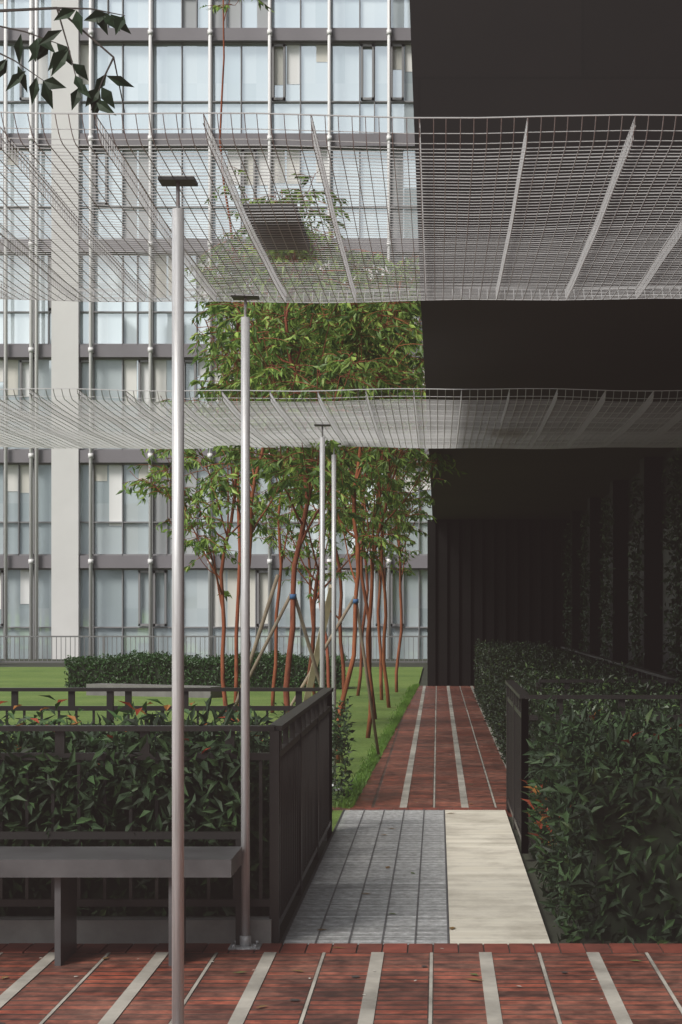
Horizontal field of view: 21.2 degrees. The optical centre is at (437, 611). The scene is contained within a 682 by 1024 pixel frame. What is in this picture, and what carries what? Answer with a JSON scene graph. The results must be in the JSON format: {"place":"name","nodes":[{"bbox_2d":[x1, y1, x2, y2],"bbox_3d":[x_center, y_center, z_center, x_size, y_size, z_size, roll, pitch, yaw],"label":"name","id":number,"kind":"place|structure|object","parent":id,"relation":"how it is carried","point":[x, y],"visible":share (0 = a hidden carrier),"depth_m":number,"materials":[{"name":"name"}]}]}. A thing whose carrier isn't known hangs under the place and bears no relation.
{"place":"outdoors","nodes":[
{"label":"outdoors","id":0,"kind":"place"},
{"bbox_2d":[0,7,133,118],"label":"branch","id":1,"kind":"object","parent":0,"point":[60,58],"depth_m":6.00,"materials":[{"name":"green plant"}]},
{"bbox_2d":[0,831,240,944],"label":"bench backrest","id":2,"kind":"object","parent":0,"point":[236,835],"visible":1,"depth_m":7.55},
{"bbox_2d":[4,0,390,658],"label":"facade pipes","id":3,"kind":"object","parent":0,"point":[90,348],"visible":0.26,"depth_m":54.81,"materials":[{"name":"grey metal"}]},
{"bbox_2d":[64,649,346,688],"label":"hedge","id":4,"kind":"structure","parent":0,"point":[147,658],"depth_m":32.66,"materials":[{"name":"green plant"}]},
{"bbox_2d":[0,667,422,831],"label":"lawn","id":5,"kind":"structure","parent":0,"point":[40,677],"depth_m":27.73,"materials":[{"name":"green plant"}]},
{"bbox_2d":[86,683,221,697],"bbox_3d":[-4.600,1.350,29.500,2.506,0.300,0.400,0,0,29],"label":"bench","id":6,"kind":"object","parent":5,"relation":"on","point":[203,694],"depth_m":29.33,"materials":[{"name":"concrete"}]},
{"bbox_2d":[116,0,467,762],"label":"tree","id":7,"kind":"object","parent":5,"relation":"on","point":[347,488],"depth_m":17.27,"materials":[{"name":"green plant"}]},
{"bbox_2d":[219,574,379,773],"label":"tree stakes","id":8,"kind":"object","parent":5,"relation":"on","point":[268,604],"visible":0.5,"depth_m":15.12,"materials":[{"name":"brown wood"}]},
{"bbox_2d":[289,594,358,602],"bbox_3d":[-0.974,-0.107,15.818,0.058,0.068,1.860,0,0,14],"label":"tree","id":9,"kind":"object","parent":8,"relation":"attached to","point":[293,596],"visible":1,"depth_m":14.94,"materials":[{"name":"blue fabric"}]},
{"bbox_2d":[271,696,356,804],"bbox_3d":[-0.910,1.036,13.401,0.614,0.818,1.100,0,0,0],"label":"small shrub","id":10,"kind":"object","parent":5,"relation":"on","point":[342,745],"visible":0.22,"depth_m":13.17,"materials":[{"name":"green plant"}]},
{"bbox_2d":[303,584,331,701],"bbox_3d":[-1.145,0.600,16.525,0.073,1.679,1.104,0,0,-24],"label":"timber tree prop","id":11,"kind":"object","parent":5,"relation":"on","point":[312,674],"visible":0.43,"depth_m":16.35,"materials":[{"name":"brown wood"}]},
{"bbox_2d":[334,683,419,808],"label":"fringe grass","id":12,"kind":"structure","parent":5,"relation":"on","point":[368,766],"depth_m":16.86,"materials":[{"name":"green plant"}]},
{"bbox_2d":[0,0,427,658],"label":"window frames","id":13,"kind":"structure","parent":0,"point":[196,312],"depth_m":55.18,"materials":[{"name":"grey metal"}]},
{"bbox_2d":[0,28,428,567],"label":"floor slab edges","id":14,"kind":"object","parent":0,"point":[231,35],"depth_m":55.00,"materials":[{"name":"grey concrete"}]},
{"bbox_2d":[0,0,430,658],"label":"window blinds","id":15,"kind":"object","parent":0,"point":[130,382],"visible":0.27,"depth_m":55.28,"materials":[{"name":"white fabric"}]},
{"bbox_2d":[0,0,432,658],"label":"window glass","id":16,"kind":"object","parent":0,"point":[346,72],"depth_m":55.30,"materials":[{"name":"glass"}]},
{"bbox_2d":[158,176,507,444],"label":"post cap plates","id":17,"kind":"object","parent":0,"point":[172,181],"visible":0.76,"depth_m":6.22,"materials":[{"name":"black metal"}]},
{"bbox_2d":[0,659,677,944],"bbox_3d":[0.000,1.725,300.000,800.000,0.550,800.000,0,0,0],"label":"curb","id":18,"kind":"structure","parent":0,"point":[548,918],"depth_m":10.07,"materials":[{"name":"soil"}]},
{"bbox_2d":[51,0,80,658],"bbox_3d":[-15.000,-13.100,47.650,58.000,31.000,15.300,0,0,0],"label":"column","id":19,"kind":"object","parent":18,"relation":"on","point":[65,499],"visible":0.11,"depth_m":54.95,"materials":[{"name":"white concrete"}]},
{"bbox_2d":[0,693,282,915],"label":"shrub","id":20,"kind":"object","parent":18,"relation":"on","point":[224,769],"depth_m":7.81,"materials":[{"name":"green plant"}]},
{"bbox_2d":[0,833,327,944],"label":"planter kerbs","id":21,"kind":"structure","parent":18,"relation":"on","point":[119,929],"depth_m":7.63,"materials":[{"name":"concrete"}]},
{"bbox_2d":[0,636,426,661],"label":"terrace railing","id":22,"kind":"object","parent":18,"relation":"on","point":[103,644],"visible":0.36,"depth_m":48.90,"materials":[{"name":"grey metal"}]},
{"bbox_2d":[0,646,681,942],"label":"railings","id":23,"kind":"object","parent":18,"relation":"on","point":[299,758],"visible":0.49,"depth_m":8.93,"materials":[{"name":"black metal"}]},
{"bbox_2d":[0,808,681,952],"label":"brick border","id":24,"kind":"object","parent":18,"relation":"on","point":[349,948],"visible":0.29,"depth_m":7.53,"materials":[{"name":"red brick"}]},
{"bbox_2d":[81,945,663,952],"bbox_3d":[-0.500,1.527,7.535,11.000,0.246,0.210,0,0,0],"label":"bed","id":25,"kind":"object","parent":24,"relation":"on","point":[432,948],"visible":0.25,"depth_m":7.55,"materials":[{"name":"brown"}]},
{"bbox_2d":[280,809,448,944],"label":"stone paving","id":26,"kind":"structure","parent":18,"relation":"on","point":[360,853],"depth_m":9.29,"materials":[{"name":"grey stone"}]},
{"bbox_2d":[445,810,549,944],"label":"concrete slab","id":27,"kind":"structure","parent":18,"relation":"on","point":[491,898],"depth_m":9.30,"materials":[{"name":"beige concrete"}]},
{"bbox_2d":[410,0,681,685],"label":"dark building","id":28,"kind":"structure","parent":18,"relation":"on","point":[494,580],"depth_m":10.00,"materials":[{"name":"black"}]},
{"bbox_2d":[421,299,681,519],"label":"ceiling soffit","id":29,"kind":"structure","parent":28,"relation":"attached to","point":[614,344],"depth_m":13.35,"materials":[{"name":"black paint"}]},
{"bbox_2d":[569,524,681,686],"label":"climbing plants","id":30,"kind":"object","parent":28,"relation":"attached to","point":[666,558],"depth_m":19.67,"materials":[{"name":"green plant"}]},
{"bbox_2d":[521,694,681,944],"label":"shrub","id":31,"kind":"object","parent":18,"relation":"on","point":[568,766],"depth_m":7.98,"materials":[{"name":"green plant"}]},
{"bbox_2d":[560,448,681,692],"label":"climber vines","id":32,"kind":"object","parent":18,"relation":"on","point":[635,557],"visible":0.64,"depth_m":20.38,"materials":[{"name":"green plant"}]},
{"bbox_2d":[0,686,681,1023],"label":"brick paving","id":33,"kind":"structure","parent":0,"point":[402,996],"depth_m":6.92,"materials":[{"name":"red brick"}]},
{"bbox_2d":[0,846,241,965],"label":"bench","id":34,"kind":"object","parent":33,"relation":"on","point":[65,867],"visible":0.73,"depth_m":7.16,"materials":[{"name":"concrete"}]},
{"bbox_2d":[172,183,340,1023],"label":"metal poles","id":35,"kind":"object","parent":33,"relation":"on","point":[178,617],"visible":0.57,"depth_m":5.51,"materials":[{"name":"grey metal"}]},
{"bbox_2d":[0,112,681,303],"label":"canopy","id":36,"kind":"object","parent":35,"relation":"on","point":[648,276],"visible":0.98,"depth_m":6.15,"materials":[{"name":"silver metal"}]},
{"bbox_2d":[0,388,681,448],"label":"canopy","id":37,"kind":"object","parent":35,"relation":"on","point":[655,438],"visible":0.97,"depth_m":12.68,"materials":[{"name":"silver metal"}]},
{"bbox_2d":[0,784,639,1023],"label":"paving litter","id":38,"kind":"object","parent":33,"relation":"on","point":[345,947],"visible":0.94,"depth_m":7.02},
{"bbox_2d":[0,686,681,1023],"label":"paving stripes","id":39,"kind":"object","parent":33,"relation":"on","point":[367,1009],"visible":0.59,"depth_m":6.87,"materials":[{"name":"stone"}]},
{"bbox_2d":[473,638,681,830],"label":"hedge","id":40,"kind":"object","parent":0,"point":[530,658],"depth_m":16.41,"materials":[{"name":"green plant"}]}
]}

